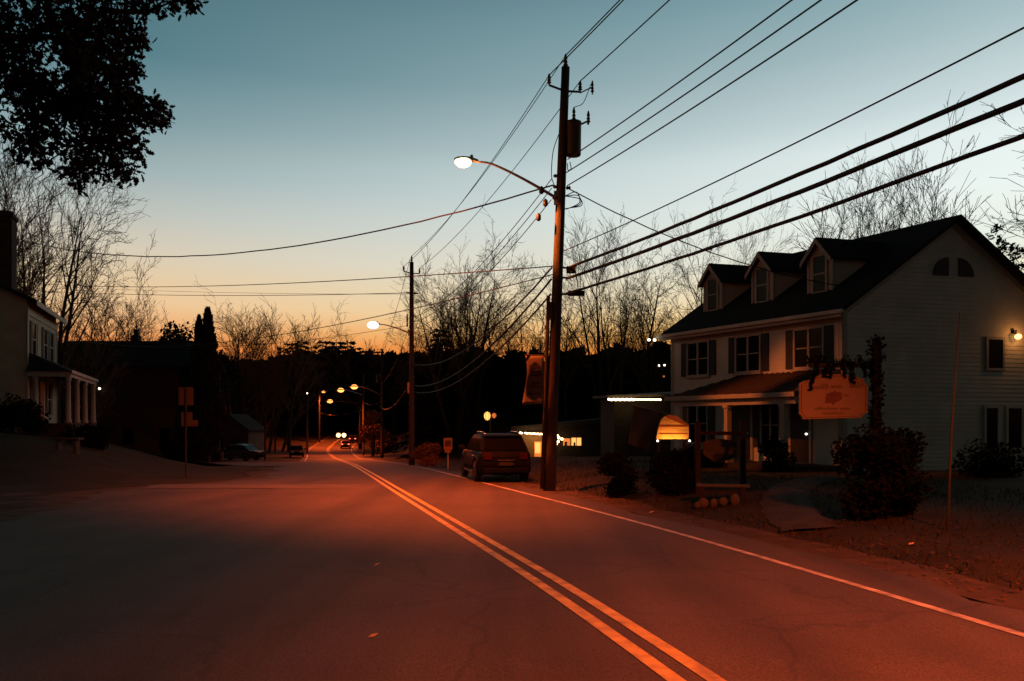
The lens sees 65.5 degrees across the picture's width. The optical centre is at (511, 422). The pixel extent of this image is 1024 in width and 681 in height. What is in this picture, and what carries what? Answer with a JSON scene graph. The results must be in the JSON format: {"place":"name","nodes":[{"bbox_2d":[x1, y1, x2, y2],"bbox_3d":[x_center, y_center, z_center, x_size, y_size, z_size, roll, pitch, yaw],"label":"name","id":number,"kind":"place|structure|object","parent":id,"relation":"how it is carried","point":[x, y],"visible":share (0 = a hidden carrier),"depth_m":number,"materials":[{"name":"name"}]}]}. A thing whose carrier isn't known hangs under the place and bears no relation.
{"place":"outdoors","nodes":[
{"label":"outdoors","id":0,"kind":"place"},
{"bbox_2d":[0,467,278,521],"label":"verge","id":1,"kind":"structure","parent":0,"point":[55,501],"depth_m":20.88,"materials":[{"name":"plant"}]},
{"bbox_2d":[0,456,297,680],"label":"pavement","id":2,"kind":"structure","parent":0,"point":[112,585],"depth_m":9.74,"materials":[{"name":"asphalt"}]},
{"bbox_2d":[139,484,364,487],"bbox_3d":[-8.623,2.095,26.200,7.747,0.034,2.000,0,0,0],"label":"pavement patch","id":3,"kind":"object","parent":2,"relation":"on","point":[256,486],"visible":1,"depth_m":26.00,"materials":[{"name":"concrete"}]},
{"bbox_2d":[0,413,1023,605],"bbox_3d":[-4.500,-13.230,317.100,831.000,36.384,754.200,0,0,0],"label":"ground","id":4,"kind":"structure","parent":0,"point":[34,463],"depth_m":22.11,"materials":[{"name":"brown plant"}]},
{"bbox_2d":[0,392,50,435],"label":"bush","id":5,"kind":"object","parent":4,"relation":"on","point":[23,416],"visible":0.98,"depth_m":37.19,"materials":[{"name":"green plant"}]},
{"bbox_2d":[0,210,97,441],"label":"house","id":6,"kind":"structure","parent":4,"relation":"on","point":[32,368],"depth_m":40.24,"materials":[{"name":"beige"}]},
{"bbox_2d":[30,320,37,355],"bbox_3d":[-24.856,-4.300,41.417,0.066,1.840,1.800,0,0,-21],"label":"window","id":7,"kind":"structure","parent":6,"relation":"in","point":[33,325],"depth_m":41.33,"materials":[{"name":"black glass"}]},
{"bbox_2d":[0,134,97,344],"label":"bare tree","id":8,"kind":"object","parent":4,"relation":"on","point":[28,227],"visible":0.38,"depth_m":54.87,"materials":[{"name":"brown plant"}]},
{"bbox_2d":[0,121,98,325],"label":"bare tree","id":9,"kind":"object","parent":4,"relation":"on","point":[26,267],"visible":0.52,"depth_m":50.03,"materials":[{"name":"brown plant"}]},
{"bbox_2d":[1,135,149,409],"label":"bare tree","id":10,"kind":"object","parent":4,"relation":"on","point":[65,340],"visible":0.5,"depth_m":56.32,"materials":[{"name":"brown plant"}]},
{"bbox_2d":[18,157,146,422],"bbox_3d":[-30.963,-9.434,56.899,9.816,26.357,11.136,0,0,13],"label":"bare tree","id":11,"kind":"object","parent":4,"relation":"on","point":[62,331],"visible":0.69,"depth_m":57.59,"materials":[{"name":"brown plant"}]},
{"bbox_2d":[62,423,114,449],"bbox_3d":[-21.233,0.842,40.036,2.074,1.674,2.370,0,0,0],"label":"bush","id":12,"kind":"object","parent":4,"relation":"on","point":[99,440],"visible":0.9,"depth_m":40.01,"materials":[{"name":"green plant"}]},
{"bbox_2d":[43,266,137,420],"bbox_3d":[-31.928,-3.561,60.110,6.980,14.833,10.627,0,0,-18],"label":"bare tree","id":13,"kind":"object","parent":4,"relation":"on","point":[97,358],"visible":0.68,"depth_m":61.53,"materials":[{"name":"brown plant"}]},
{"bbox_2d":[0,0,208,196],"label":"oak tree","id":14,"kind":"object","parent":4,"relation":"on","point":[81,93],"visible":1,"depth_m":11.67,"materials":[{"name":"green plant"}]},
{"bbox_2d":[70,259,167,340],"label":"bare tree","id":15,"kind":"object","parent":4,"relation":"on","point":[150,328],"visible":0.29,"depth_m":100.08,"materials":[{"name":"brown plant"}]},
{"bbox_2d":[76,240,172,340],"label":"bare tree","id":16,"kind":"object","parent":4,"relation":"on","point":[142,320],"visible":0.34,"depth_m":98.25,"materials":[{"name":"brown plant"}]},
{"bbox_2d":[66,230,193,340],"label":"bare tree","id":17,"kind":"object","parent":4,"relation":"on","point":[110,316],"visible":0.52,"depth_m":93.38,"materials":[{"name":"brown plant"}]},
{"bbox_2d":[61,329,225,456],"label":"building","id":18,"kind":"structure","parent":4,"relation":"on","point":[145,403],"depth_m":68.50,"materials":[{"name":"black"}]},
{"bbox_2d":[160,320,194,340],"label":"pine","id":19,"kind":"object","parent":4,"relation":"on","point":[177,336],"visible":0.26,"depth_m":81.67,"materials":[{"name":"green plant"}]},
{"bbox_2d":[179,387,197,476],"bbox_3d":[-13.215,0.593,32.487,0.784,4.058,0.074,0,0,0],"label":"street sign","id":20,"kind":"object","parent":4,"relation":"on","point":[185,396],"visible":0.91,"depth_m":32.50,"materials":[{"name":"metal"}]},
{"bbox_2d":[187,314,202,460],"bbox_3d":[-24.946,-2.405,63.474,1.956,12.565,1.958,0,0,-25],"label":"columnar evergreen","id":21,"kind":"object","parent":4,"relation":"on","point":[198,326],"visible":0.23,"depth_m":63.11,"materials":[{"name":"green plant"}]},
{"bbox_2d":[191,306,224,461],"bbox_3d":[-24.081,-2.678,63.007,2.510,13.127,2.507,0,0,0],"label":"columnar evergreen","id":22,"kind":"object","parent":4,"relation":"on","point":[208,407],"visible":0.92,"depth_m":62.50,"materials":[{"name":"green plant"}]},
{"bbox_2d":[154,302,287,415],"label":"bare tree","id":23,"kind":"object","parent":4,"relation":"on","point":[235,351],"visible":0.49,"depth_m":126.31,"materials":[{"name":"brown plant"}]},
{"bbox_2d":[218,443,265,460],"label":"parked car","id":24,"kind":"object","parent":4,"relation":"on","point":[245,451],"visible":0.83,"depth_m":69.18,"materials":[{"name":"grey paint"}]},
{"bbox_2d":[221,414,267,457],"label":"house","id":25,"kind":"structure","parent":4,"relation":"on","point":[244,428],"depth_m":88.00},
{"bbox_2d":[191,303,303,451],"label":"bare tree","id":26,"kind":"object","parent":4,"relation":"on","point":[274,402],"visible":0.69,"depth_m":127.99,"materials":[{"name":"brown plant"}]},
{"bbox_2d":[195,275,300,413],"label":"bare tree","id":27,"kind":"object","parent":4,"relation":"on","point":[253,354],"visible":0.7,"depth_m":125.54,"materials":[{"name":"brown plant"}]},
{"bbox_2d":[225,305,325,438],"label":"bare tree","id":28,"kind":"object","parent":4,"relation":"on","point":[303,342],"visible":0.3,"depth_m":134.72,"materials":[{"name":"brown plant"}]},
{"bbox_2d":[239,294,337,451],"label":"bare tree","id":29,"kind":"object","parent":4,"relation":"on","point":[277,404],"visible":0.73,"depth_m":134.00,"materials":[{"name":"brown plant"}]},
{"bbox_2d":[241,301,351,451],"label":"bare tree","id":30,"kind":"object","parent":4,"relation":"on","point":[290,419],"visible":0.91,"depth_m":131.88,"materials":[{"name":"brown plant"}]},
{"bbox_2d":[303,339,366,433],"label":"spruce","id":31,"kind":"object","parent":4,"relation":"on","point":[336,403],"visible":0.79,"depth_m":197.34,"materials":[{"name":"green plant"}]},
{"bbox_2d":[241,346,452,436],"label":"woodland","id":32,"kind":"object","parent":4,"relation":"on","point":[402,414],"visible":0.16,"depth_m":199.14,"materials":[{"name":"plant"}]},
{"bbox_2d":[320,340,377,431],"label":"spruce","id":33,"kind":"object","parent":4,"relation":"on","point":[357,392],"visible":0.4,"depth_m":200.88,"materials":[{"name":"green plant"}]},
{"bbox_2d":[315,303,402,435],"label":"bare tree","id":34,"kind":"object","parent":4,"relation":"on","point":[349,379],"visible":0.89,"depth_m":190.12,"materials":[{"name":"brown plant"}]},
{"bbox_2d":[348,348,383,457],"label":"utility pole","id":35,"kind":"object","parent":4,"relation":"on","point":[382,416],"visible":0.99,"depth_m":91.86,"materials":[{"name":"wood"}]},
{"bbox_2d":[356,409,390,455],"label":"autumn tree","id":36,"kind":"object","parent":4,"relation":"on","point":[372,414],"visible":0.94,"depth_m":103.92,"materials":[{"name":"brown plant"}]},
{"bbox_2d":[334,300,427,433],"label":"bare tree","id":37,"kind":"object","parent":4,"relation":"on","point":[394,421],"visible":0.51,"depth_m":188.72,"materials":[{"name":"brown plant"}]},
{"bbox_2d":[367,256,419,464],"bbox_3d":[-7.363,-3.770,49.713,3.328,13.400,0.632,0,0,-8],"label":"utility pole","id":38,"kind":"object","parent":4,"relation":"on","point":[410,332],"visible":0.94,"depth_m":49.87,"materials":[{"name":"wood"}]},
{"bbox_2d":[413,278,551,386],"bbox_3d":[-2.497,-3.209,37.087,0.068,2.322,26.927,0,0,-16],"label":"thick cable","id":39,"kind":"object","parent":38,"relation":"attached to","point":[518,317],"visible":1,"depth_m":29.76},
{"bbox_2d":[414,267,551,365],"bbox_3d":[-2.490,-3.900,37.088,0.060,1.632,26.930,0,0,-16],"label":"thick cable","id":40,"kind":"object","parent":38,"relation":"attached to","point":[533,288],"visible":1,"depth_m":30.14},
{"bbox_2d":[409,442,441,465],"bbox_3d":[-5.218,2.109,47.907,1.992,1.816,1.714,0,0,0],"label":"bush","id":41,"kind":"object","parent":4,"relation":"on","point":[423,452],"visible":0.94,"depth_m":47.74,"materials":[{"name":"brown plant"}]},
{"bbox_2d":[390,264,511,431],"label":"bare tree","id":42,"kind":"object","parent":4,"relation":"on","point":[467,406],"visible":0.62,"depth_m":82.42,"materials":[{"name":"brown plant"}]},
{"bbox_2d":[388,259,515,393],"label":"bare tree","id":43,"kind":"object","parent":4,"relation":"on","point":[475,389],"visible":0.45,"depth_m":85.22,"materials":[{"name":"brown plant"}]},
{"bbox_2d":[406,281,530,387],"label":"bare tree","id":44,"kind":"object","parent":4,"relation":"on","point":[463,344],"visible":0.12,"depth_m":86.21,"materials":[{"name":"brown plant"}]},
{"bbox_2d":[400,226,537,451],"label":"bare tree","id":45,"kind":"object","parent":4,"relation":"on","point":[459,418],"visible":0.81,"depth_m":78.97,"materials":[{"name":"brown plant"}]},
{"bbox_2d":[420,197,547,428],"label":"bare tree","id":46,"kind":"object","parent":4,"relation":"on","point":[479,399],"visible":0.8,"depth_m":81.96,"materials":[{"name":"brown plant"}]},
{"bbox_2d":[481,257,564,384],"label":"bare tree","id":47,"kind":"object","parent":4,"relation":"on","point":[514,343],"visible":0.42,"depth_m":85.08,"materials":[{"name":"brown plant"}]},
{"bbox_2d":[454,54,593,490],"bbox_3d":[0.409,-4.486,23.902,4.375,13.407,0.594,0,0,-15],"label":"utility pole","id":48,"kind":"object","parent":4,"relation":"on","point":[569,140],"visible":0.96,"depth_m":24.07,"materials":[{"name":"wood"}]},
{"bbox_2d":[18,184,553,256],"bbox_3d":[-13.286,-8.550,34.316,35.504,3.539,0.048,0,0,35],"label":"service cable","id":49,"kind":"object","parent":48,"relation":"attached to","point":[319,241],"visible":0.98,"depth_m":29.71,"materials":[{"name":"rubber"}]},
{"bbox_2d":[38,266,552,286],"bbox_3d":[-25.289,-9.361,49.580,73.507,9.274,0.036,0,0,44],"label":"cable","id":50,"kind":"object","parent":48,"relation":"attached to","point":[337,280],"visible":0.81,"depth_m":31.26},
{"bbox_2d":[82,274,552,346],"bbox_3d":[-18.504,-5.765,47.080,0.032,3.122,60.510,0,0,-41],"label":"cable","id":51,"kind":"object","parent":48,"relation":"attached to","point":[356,320],"visible":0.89,"depth_m":32.08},
{"bbox_2d":[522,354,547,404],"bbox_3d":[0.693,-1.284,23.908,0.767,1.516,0.194,0,0,11],"label":"hanging banner","id":52,"kind":"object","parent":48,"relation":"hanging from","point":[534,390],"visible":1,"depth_m":23.91,"materials":[{"name":"fabric"}]},
{"bbox_2d":[567,0,792,159],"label":"cable","id":53,"kind":"object","parent":48,"relation":"attached to","point":[762,21],"visible":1,"depth_m":17.71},
{"bbox_2d":[566,0,821,172],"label":"cable","id":54,"kind":"object","parent":48,"relation":"attached to","point":[787,23],"visible":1,"depth_m":17.01,"materials":[{"name":"rubber"}]},
{"bbox_2d":[570,189,845,286],"bbox_3d":[6.915,-5.868,25.877,10.970,2.576,0.035,0,0,-17],"label":"service cable","id":55,"kind":"object","parent":48,"relation":"attached to","point":[701,248],"visible":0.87,"depth_m":25.70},
{"bbox_2d":[567,0,857,185],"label":"cable","id":56,"kind":"object","parent":48,"relation":"attached to","point":[814,28],"visible":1,"depth_m":16.29,"materials":[{"name":"rubber"}]},
{"bbox_2d":[563,27,1023,251],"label":"cable","id":57,"kind":"object","parent":48,"relation":"attached to","point":[971,54],"visible":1,"depth_m":13.30,"materials":[{"name":"rubber"}]},
{"bbox_2d":[566,98,1023,279],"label":"thick cable","id":58,"kind":"object","parent":48,"relation":"attached to","point":[972,121],"visible":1,"depth_m":13.46,"materials":[{"name":"rubber"}]},
{"bbox_2d":[566,133,1023,293],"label":"thick cable","id":59,"kind":"object","parent":48,"relation":"attached to","point":[940,165],"visible":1,"depth_m":13.44,"materials":[{"name":"rubber"}]},
{"bbox_2d":[568,73,1023,267],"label":"thick cable","id":60,"kind":"object","parent":48,"relation":"attached to","point":[996,88],"visible":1,"depth_m":13.46,"materials":[{"name":"rubber"}]},
{"bbox_2d":[477,272,585,359],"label":"bare tree","id":61,"kind":"object","parent":4,"relation":"on","point":[533,330],"visible":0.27,"depth_m":91.67,"materials":[{"name":"brown plant"}]},
{"bbox_2d":[408,310,674,354],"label":"brushwood","id":62,"kind":"object","parent":4,"relation":"on","point":[541,337],"visible":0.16,"depth_m":102.90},
{"bbox_2d":[414,340,670,448],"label":"woodland","id":63,"kind":"object","parent":4,"relation":"on","point":[501,395],"visible":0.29,"depth_m":82.43,"materials":[{"name":"plant"}]},
{"bbox_2d":[511,418,600,456],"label":"shop","id":64,"kind":"structure","parent":4,"relation":"on","point":[581,438],"depth_m":52.00},
{"bbox_2d":[530,282,601,420],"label":"bare tree","id":65,"kind":"object","parent":4,"relation":"on","point":[565,386],"visible":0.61,"depth_m":74.48,"materials":[{"name":"brown plant"}]},
{"bbox_2d":[521,205,654,417],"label":"bare tree","id":66,"kind":"object","parent":4,"relation":"on","point":[599,362],"visible":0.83,"depth_m":71.18,"materials":[{"name":"brown plant"}]},
{"bbox_2d":[595,450,639,497],"bbox_3d":[2.904,1.575,21.464,1.345,1.620,1.170,0,0,37],"label":"bush","id":67,"kind":"object","parent":4,"relation":"on","point":[618,469],"visible":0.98,"depth_m":21.25,"materials":[{"name":"green plant"}]},
{"bbox_2d":[593,392,670,456],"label":"outbuilding","id":68,"kind":"structure","parent":4,"relation":"on","point":[616,417],"depth_m":41.60,"materials":[{"name":"grey"}]},
{"bbox_2d":[592,212,687,396],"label":"bare tree","id":69,"kind":"object","parent":4,"relation":"on","point":[645,350],"visible":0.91,"depth_m":67.91,"materials":[{"name":"brown plant"}]},
{"bbox_2d":[636,351,670,396],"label":"house","id":70,"kind":"structure","parent":4,"relation":"on","point":[664,357],"depth_m":74.00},
{"bbox_2d":[602,212,720,392],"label":"bare tree","id":71,"kind":"object","parent":4,"relation":"on","point":[647,346],"visible":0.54,"depth_m":74.91,"materials":[{"name":"brown plant"}]},
{"bbox_2d":[645,447,701,495],"bbox_3d":[4.151,1.449,20.630,1.416,1.605,1.485,0,0,26],"label":"bush","id":72,"kind":"object","parent":4,"relation":"on","point":[672,475],"visible":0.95,"depth_m":20.41,"materials":[{"name":"green plant"}]},
{"bbox_2d":[656,415,690,490],"bbox_3d":[4.324,1.047,21.446,0.911,2.509,0.348,0,0,0],"label":"lit sign","id":73,"kind":"object","parent":4,"relation":"on","point":[672,427],"visible":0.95,"depth_m":21.50,"materials":[{"name":"plastic"}]},
{"bbox_2d":[648,174,736,333],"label":"bare tree","id":74,"kind":"object","parent":4,"relation":"on","point":[681,284],"visible":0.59,"depth_m":67.47,"materials":[{"name":"brown plant"}]},
{"bbox_2d":[694,421,745,492],"bbox_3d":[5.223,1.095,20.000,1.255,2.254,0.130,0,0,0],"label":"hanging sign","id":75,"kind":"object","parent":4,"relation":"on","point":[719,449],"visible":0.95,"depth_m":19.96,"materials":[{"name":"brown wood"}]},
{"bbox_2d":[696,483,749,501],"bbox_3d":[4.816,1.720,18.192,1.170,0.610,0.360,0,0,14],"label":"garden bench","id":76,"kind":"object","parent":4,"relation":"on","point":[702,486],"visible":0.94,"depth_m":18.13,"materials":[{"name":"wood"}]},
{"bbox_2d":[701,191,802,270],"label":"bare tree","id":77,"kind":"object","parent":4,"relation":"on","point":[746,251],"visible":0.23,"depth_m":67.41,"materials":[{"name":"brown plant"}]},
{"bbox_2d":[757,436,797,472],"bbox_3d":[8.597,1.234,25.882,1.328,1.638,0.914,0,0,-32],"label":"bush","id":78,"kind":"object","parent":4,"relation":"on","point":[775,458],"visible":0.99,"depth_m":25.72,"materials":[{"name":"green plant"}]},
{"bbox_2d":[648,214,1023,471],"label":"house","id":79,"kind":"structure","parent":4,"relation":"on","point":[745,340],"depth_m":27.74,"materials":[{"name":"white"}]},
{"bbox_2d":[628,404,678,451],"bbox_3d":[5.054,0.198,28.346,1.826,1.696,0.215,0,0,-4],"label":"porch flag","id":80,"kind":"object","parent":79,"relation":"attached to","point":[644,424],"visible":1,"depth_m":28.33,"materials":[{"name":"fabric"}]},
{"bbox_2d":[681,340,715,378],"bbox_3d":[7.494,-2.535,32.170,0.112,1.490,2.001,0,0,-30],"label":"window","id":81,"kind":"structure","parent":79,"relation":"in","point":[698,358],"depth_m":32.15,"materials":[{"name":"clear glass"}]},
{"bbox_2d":[686,406,714,445],"bbox_3d":[7.484,0.085,32.188,0.112,1.710,1.901,0,0,-30],"label":"window","id":82,"kind":"structure","parent":79,"relation":"in","point":[705,414],"depth_m":31.96,"materials":[{"name":"black glass"}]},
{"bbox_2d":[732,405,753,459],"bbox_3d":[8.636,0.300,30.144,0.130,2.200,1.269,0,0,-30],"label":"door","id":83,"kind":"structure","parent":79,"relation":"in","point":[739,412],"depth_m":29.89,"materials":[{"name":"wood"}]},
{"bbox_2d":[728,333,768,375],"bbox_3d":[8.823,-2.535,29.832,0.112,1.490,2.001,0,0,-30],"label":"window","id":84,"kind":"structure","parent":79,"relation":"in","point":[747,354],"depth_m":29.81,"materials":[{"name":"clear glass"}]},
{"bbox_2d":[753,404,779,449],"bbox_3d":[9.288,0.135,29.015,0.112,1.710,1.351,0,0,-30],"label":"window","id":85,"kind":"structure","parent":79,"relation":"in","point":[766,417],"depth_m":29.12,"materials":[{"name":"black glass"}]},
{"bbox_2d":[788,404,812,462],"bbox_3d":[10.015,0.300,27.718,0.130,2.200,1.019,0,0,-30],"label":"door","id":86,"kind":"structure","parent":79,"relation":"in","point":[800,431],"depth_m":27.76,"materials":[{"name":"beige"}]},
{"bbox_2d":[785,325,833,371],"bbox_3d":[10.197,-2.535,27.415,0.112,1.490,2.001,0,0,-30],"label":"window","id":87,"kind":"structure","parent":79,"relation":"in","point":[800,343],"depth_m":27.49,"materials":[{"name":"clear glass"}]},
{"bbox_2d":[983,405,999,450],"bbox_3d":[16.762,0.200,27.834,0.696,1.580,0.064,0,0,-15],"label":"side window","id":88,"kind":"structure","parent":79,"relation":"in","point":[991,414],"depth_m":27.84,"materials":[{"name":"black glass"}]},
{"bbox_2d":[985,337,1004,370],"bbox_3d":[16.907,-2.400,27.872,0.816,1.180,0.064,0,0,-15],"label":"side window","id":89,"kind":"structure","parent":79,"relation":"in","point":[994,346],"depth_m":27.87,"materials":[{"name":"black glass"}]},
{"bbox_2d":[1005,406,1023,450],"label":"side window","id":90,"kind":"structure","parent":79,"relation":"in","point":[1014,415],"depth_m":28.10,"materials":[{"name":"black glass"}]},
{"bbox_2d":[799,338,880,433],"bbox_3d":[6.244,0.260,15.200,1.535,3.737,0.120,0,0,0],"label":"hanging sign","id":91,"kind":"object","parent":4,"relation":"on","point":[838,396],"visible":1,"depth_m":15.18,"materials":[{"name":"brown wood"}]},
{"bbox_2d":[804,334,886,434],"bbox_3d":[6.372,-0.508,15.203,1.587,2.413,0.355,0,0,0],"label":"climbing vine","id":92,"kind":"object","parent":91,"relation":"attached to","point":[851,368],"visible":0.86,"depth_m":15.15,"materials":[{"name":"green plant"}]},
{"bbox_2d":[830,420,933,520],"bbox_3d":[6.607,1.018,14.225,1.508,2.168,1.770,0,0,0],"label":"bush","id":93,"kind":"object","parent":4,"relation":"on","point":[881,457],"visible":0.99,"depth_m":14.03,"materials":[{"name":"green plant"}]},
{"bbox_2d":[788,170,978,252],"bbox_3d":[27.565,-7.575,62.308,17.030,23.771,11.185,0,0,-14],"label":"bare tree","id":94,"kind":"object","parent":4,"relation":"on","point":[840,232],"visible":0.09,"depth_m":61.73,"materials":[{"name":"brown plant"}]},
{"bbox_2d":[812,134,957,239],"bbox_3d":[26.982,-8.725,59.906,8.846,24.961,12.674,5,-2,-29],"label":"bare tree","id":95,"kind":"object","parent":4,"relation":"on","point":[868,226],"visible":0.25,"depth_m":58.52,"materials":[{"name":"brown plant"}]},
{"bbox_2d":[804,149,965,238],"bbox_3d":[28.002,-8.740,58.569,11.911,25.204,13.326,0,-7,-7],"label":"bare tree","id":96,"kind":"object","parent":4,"relation":"on","point":[914,212],"visible":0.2,"depth_m":60.39,"materials":[{"name":"brown plant"}]},
{"bbox_2d":[946,311,959,530],"bbox_3d":[6.979,0.166,12.604,0.252,3.852,0.042,0,0,-2],"label":"marker pole","id":97,"kind":"object","parent":4,"relation":"on","point":[949,471],"visible":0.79,"depth_m":12.59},
{"bbox_2d":[890,90,1023,270],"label":"bare tree","id":98,"kind":"object","parent":4,"relation":"on","point":[930,186],"visible":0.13,"depth_m":53.06,"materials":[{"name":"brown plant"}]},
{"bbox_2d":[946,438,1023,478],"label":"bush","id":99,"kind":"object","parent":4,"relation":"on","point":[990,465],"visible":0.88,"depth_m":23.70,"materials":[{"name":"green plant"}]},
{"bbox_2d":[947,101,1023,255],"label":"bare tree","id":100,"kind":"object","parent":4,"relation":"on","point":[1016,219],"visible":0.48,"depth_m":44.07,"materials":[{"name":"brown plant"}]},
{"bbox_2d":[0,0,1023,360],"label":"sky","id":101,"kind":"structure","parent":0,"point":[297,122],"materials":[{"name":"blue"}]},
{"bbox_2d":[132,431,1023,680],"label":"road","id":102,"kind":"structure","parent":0,"point":[302,587],"depth_m":7.90,"materials":[{"name":"asphalt"}]},
{"bbox_2d":[459,431,530,481],"bbox_3d":[-0.729,1.240,30.593,2.374,1.837,4.903,0,0,-13],"label":"parked car","id":103,"kind":"object","parent":102,"relation":"on","point":[505,454],"visible":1,"depth_m":28.53,"materials":[{"name":"paint"}]},
{"bbox_2d":[327,439,685,680],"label":"yellow line","id":104,"kind":"object","parent":102,"relation":"on","point":[656,665],"visible":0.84,"depth_m":7.55,"materials":[{"name":"paint"}]},
{"bbox_2d":[328,437,725,680],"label":"yellow line","id":105,"kind":"object","parent":102,"relation":"on","point":[688,662],"visible":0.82,"depth_m":7.55,"materials":[{"name":"paint"}]},
{"bbox_2d":[351,442,1023,636],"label":"edge line","id":106,"kind":"object","parent":102,"relation":"on","point":[916,602],"visible":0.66,"depth_m":9.26,"materials":[{"name":"white paint"}]},
{"bbox_2d":[356,434,1023,610],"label":"road shoulder","id":107,"kind":"object","parent":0,"point":[989,593],"visible":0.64,"depth_m":11.50},
{"bbox_2d":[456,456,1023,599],"bbox_3d":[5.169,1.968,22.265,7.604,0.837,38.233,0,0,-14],"label":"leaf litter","id":108,"kind":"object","parent":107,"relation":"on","point":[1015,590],"visible":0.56,"depth_m":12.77,"materials":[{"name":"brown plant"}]},
{"bbox_2d":[759,475,845,531],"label":"path","id":109,"kind":"structure","parent":0,"point":[803,511],"depth_m":16.36,"materials":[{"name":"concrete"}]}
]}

